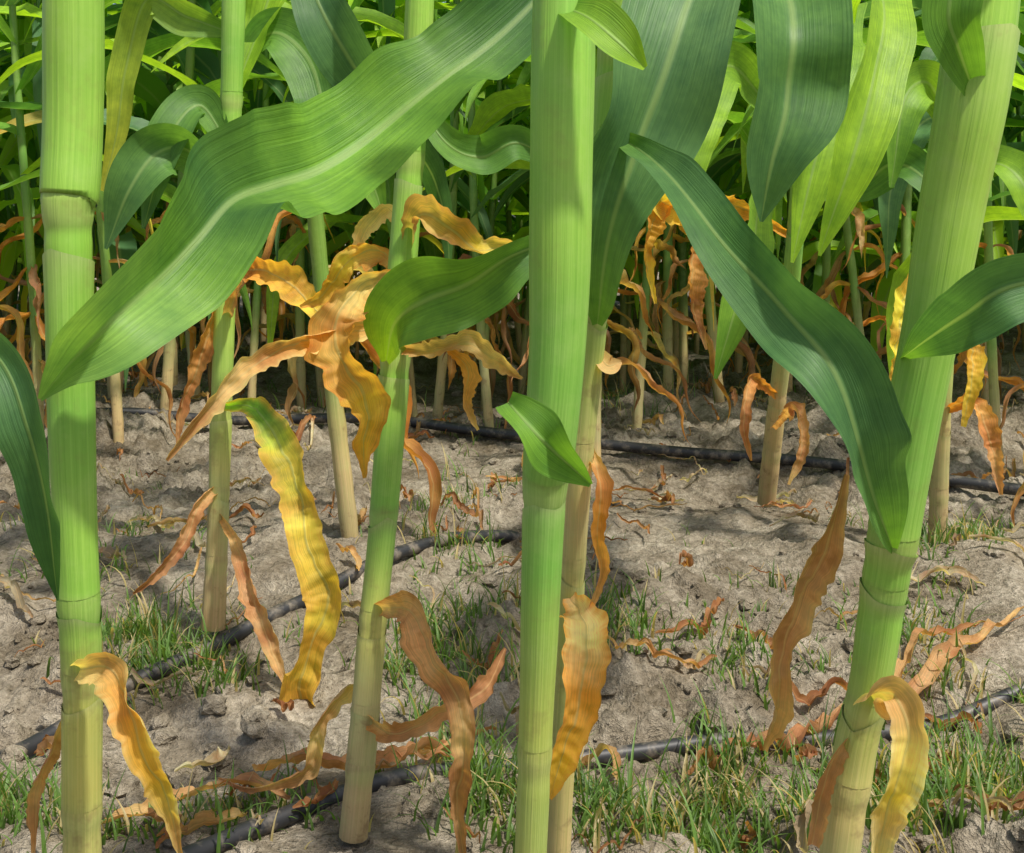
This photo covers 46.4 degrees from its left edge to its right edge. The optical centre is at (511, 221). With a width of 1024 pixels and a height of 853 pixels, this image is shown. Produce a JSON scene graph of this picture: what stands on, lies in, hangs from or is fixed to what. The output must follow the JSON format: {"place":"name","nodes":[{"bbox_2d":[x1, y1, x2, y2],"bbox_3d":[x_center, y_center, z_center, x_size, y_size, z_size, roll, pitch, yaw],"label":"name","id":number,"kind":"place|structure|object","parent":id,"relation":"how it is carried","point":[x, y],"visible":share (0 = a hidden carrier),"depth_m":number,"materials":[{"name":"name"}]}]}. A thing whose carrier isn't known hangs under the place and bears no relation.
{"place":"outdoors","nodes":[
{"label":"outdoors","id":0,"kind":"place"},
{"bbox_2d":[0,244,1023,852],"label":"ground","id":1,"kind":"structure","parent":0,"point":[752,534],"depth_m":1.66,"materials":[{"name":"soil"}]},
{"bbox_2d":[0,39,252,383],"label":"corn plant","id":2,"kind":"object","parent":1,"relation":"on","point":[169,192],"visible":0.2,"depth_m":2.31,"materials":[{"name":"green plant"}]},
{"bbox_2d":[0,0,284,410],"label":"corn plant","id":3,"kind":"object","parent":1,"relation":"on","point":[185,57],"visible":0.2,"depth_m":3.00,"materials":[{"name":"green plant"}]},
{"bbox_2d":[0,0,291,431],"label":"corn plant","id":4,"kind":"object","parent":1,"relation":"on","point":[37,328],"visible":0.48,"depth_m":2.70,"materials":[{"name":"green plant"}]},
{"bbox_2d":[0,0,334,443],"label":"corn plant","id":5,"kind":"object","parent":1,"relation":"on","point":[154,46],"visible":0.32,"depth_m":2.80,"materials":[{"name":"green plant"}]},
{"bbox_2d":[0,0,437,409],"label":"corn plant","id":6,"kind":"object","parent":1,"relation":"on","point":[111,21],"visible":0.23,"depth_m":3.14,"materials":[{"name":"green plant"}]},
{"bbox_2d":[101,0,386,705],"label":"corn plant","id":7,"kind":"object","parent":1,"relation":"on","point":[141,166],"visible":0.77,"depth_m":1.46,"materials":[{"name":"green plant"}]},
{"bbox_2d":[0,530,519,755],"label":"drip irrigation hose","id":8,"kind":"object","parent":1,"relation":"on","point":[242,629],"visible":0.57,"depth_m":1.52,"materials":[{"name":"black plastic"}]},
{"bbox_2d":[0,0,532,852],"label":"corn plant","id":9,"kind":"object","parent":1,"relation":"on","point":[368,126],"visible":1,"depth_m":0.62,"materials":[{"name":"green plant"}]},
{"bbox_2d":[197,0,394,408],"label":"corn plant","id":10,"kind":"object","parent":1,"relation":"on","point":[297,318],"visible":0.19,"depth_m":3.36,"materials":[{"name":"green plant"}]},
{"bbox_2d":[166,0,529,852],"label":"corn plant","id":11,"kind":"object","parent":1,"relation":"on","point":[400,306],"visible":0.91,"depth_m":0.97,"materials":[{"name":"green plant"}]},
{"bbox_2d":[266,2,529,358],"bbox_3d":[-0.314,-0.266,3.524,0.769,1.708,1.334,0,0,33],"label":"corn plant","id":12,"kind":"object","parent":1,"relation":"on","point":[290,249],"visible":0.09,"depth_m":3.16,"materials":[{"name":"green plant"}]},
{"bbox_2d":[283,0,529,428],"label":"corn plant","id":13,"kind":"object","parent":1,"relation":"on","point":[440,375],"visible":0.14,"depth_m":2.98,"materials":[{"name":"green plant"}]},
{"bbox_2d":[220,0,596,537],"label":"corn plant","id":14,"kind":"object","parent":1,"relation":"on","point":[434,180],"visible":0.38,"depth_m":1.80,"materials":[{"name":"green plant"}]},
{"bbox_2d":[151,1,713,427],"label":"corn plant","id":15,"kind":"object","parent":1,"relation":"on","point":[493,108],"visible":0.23,"depth_m":2.82,"materials":[{"name":"green plant"}]},
{"bbox_2d":[0,365,1023,852],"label":"soil clods","id":16,"kind":"object","parent":1,"relation":"on","point":[254,717],"visible":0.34,"depth_m":1.30,"materials":[{"name":"soil"}]},
{"bbox_2d":[0,325,1023,852],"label":"dry leaf litter","id":17,"kind":"object","parent":1,"relation":"on","point":[930,669],"visible":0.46,"depth_m":1.38,"materials":[{"name":"brown plant"}]},
{"bbox_2d":[44,407,1023,496],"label":"drip irrigation hose","id":18,"kind":"object","parent":1,"relation":"on","point":[987,485],"visible":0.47,"depth_m":2.65,"materials":[{"name":"black plastic"}]},
{"bbox_2d":[496,0,647,852],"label":"corn plant","id":19,"kind":"object","parent":1,"relation":"on","point":[542,417],"visible":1,"depth_m":0.59,"materials":[{"name":"green plant"}]},
{"bbox_2d":[171,681,1023,852],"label":"drip irrigation hose","id":20,"kind":"object","parent":1,"relation":"on","point":[398,776],"visible":0.48,"depth_m":1.12,"materials":[{"name":"black plastic"}]},
{"bbox_2d":[423,16,782,471],"bbox_3d":[0.172,-0.334,2.456,1.058,1.872,0.436,0,0,-16],"label":"corn plant","id":21,"kind":"object","parent":1,"relation":"on","point":[631,361],"visible":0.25,"depth_m":2.55,"materials":[{"name":"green plant"}]},
{"bbox_2d":[450,34,755,428],"bbox_3d":[0.345,-0.332,2.779,1.302,1.695,0.638,0,0,-20],"label":"corn plant","id":22,"kind":"object","parent":1,"relation":"on","point":[642,333],"visible":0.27,"depth_m":2.82,"materials":[{"name":"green plant"}]},
{"bbox_2d":[547,0,740,852],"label":"corn plant","id":23,"kind":"object","parent":1,"relation":"on","point":[669,95],"visible":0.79,"depth_m":0.76,"materials":[{"name":"green plant"}]},
{"bbox_2d":[623,10,755,390],"bbox_3d":[0.543,-0.375,3.302,0.418,1.745,1.344,0,0,32],"label":"corn plant","id":24,"kind":"object","parent":1,"relation":"on","point":[661,287],"visible":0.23,"depth_m":3.31,"materials":[{"name":"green plant"}]},
{"bbox_2d":[512,53,866,402],"bbox_3d":[0.436,-0.425,3.163,1.260,1.934,0.551,0,0,-9],"label":"corn plant","id":25,"kind":"object","parent":1,"relation":"on","point":[523,78],"visible":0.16,"depth_m":3.15,"materials":[{"name":"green plant"}]},
{"bbox_2d":[644,0,926,506],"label":"corn plant","id":26,"kind":"object","parent":1,"relation":"on","point":[820,85],"visible":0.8,"depth_m":1.08,"materials":[{"name":"green plant"}]},
{"bbox_2d":[600,0,1023,852],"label":"corn plant","id":27,"kind":"object","parent":1,"relation":"on","point":[822,352],"visible":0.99,"depth_m":0.60,"materials":[{"name":"green plant"}]},
{"bbox_2d":[763,474,849,751],"bbox_3d":[0.160,0.229,0.684,0.023,0.180,0.071,0,0,-28],"label":"hanging dry corn leaf","id":28,"kind":"object","parent":27,"relation":"attached to","point":[818,574],"visible":1,"depth_m":0.68,"materials":[{"name":"brown plant"}]},
{"bbox_2d":[706,9,1023,391],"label":"corn plant","id":29,"kind":"object","parent":1,"relation":"on","point":[907,220],"visible":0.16,"depth_m":3.00,"materials":[{"name":"green plant"}]},
{"bbox_2d":[714,0,1023,335],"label":"corn plant","id":30,"kind":"object","parent":1,"relation":"on","point":[829,285],"visible":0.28,"depth_m":2.93,"materials":[{"name":"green plant"}]},
{"bbox_2d":[733,9,1016,321],"bbox_3d":[0.861,-0.317,3.337,1.233,1.835,0.530,0,0,38],"label":"corn plant","id":31,"kind":"object","parent":1,"relation":"on","point":[826,259],"visible":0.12,"depth_m":3.30,"materials":[{"name":"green plant"}]},
{"bbox_2d":[732,28,1023,475],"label":"corn plant","id":32,"kind":"object","parent":1,"relation":"on","point":[890,202],"visible":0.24,"depth_m":2.56,"materials":[{"name":"green plant"}]},
{"bbox_2d":[886,73,1023,525],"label":"corn plant","id":33,"kind":"object","parent":1,"relation":"on","point":[992,213],"visible":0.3,"depth_m":2.17,"materials":[{"name":"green plant"}]},
{"bbox_2d":[887,59,1023,541],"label":"corn plant","id":34,"kind":"object","parent":1,"relation":"on","point":[920,92],"visible":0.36,"depth_m":1.71,"materials":[{"name":"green plant"}]},
{"bbox_2d":[0,342,1023,852],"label":"grass","id":35,"kind":"structure","parent":0,"point":[702,832],"depth_m":1.16,"materials":[{"name":"green plant"}]},
{"bbox_2d":[0,0,1023,416],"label":"corn field","id":36,"kind":"structure","parent":0,"point":[154,88],"depth_m":3.68,"materials":[{"name":"green plant"}]}
]}

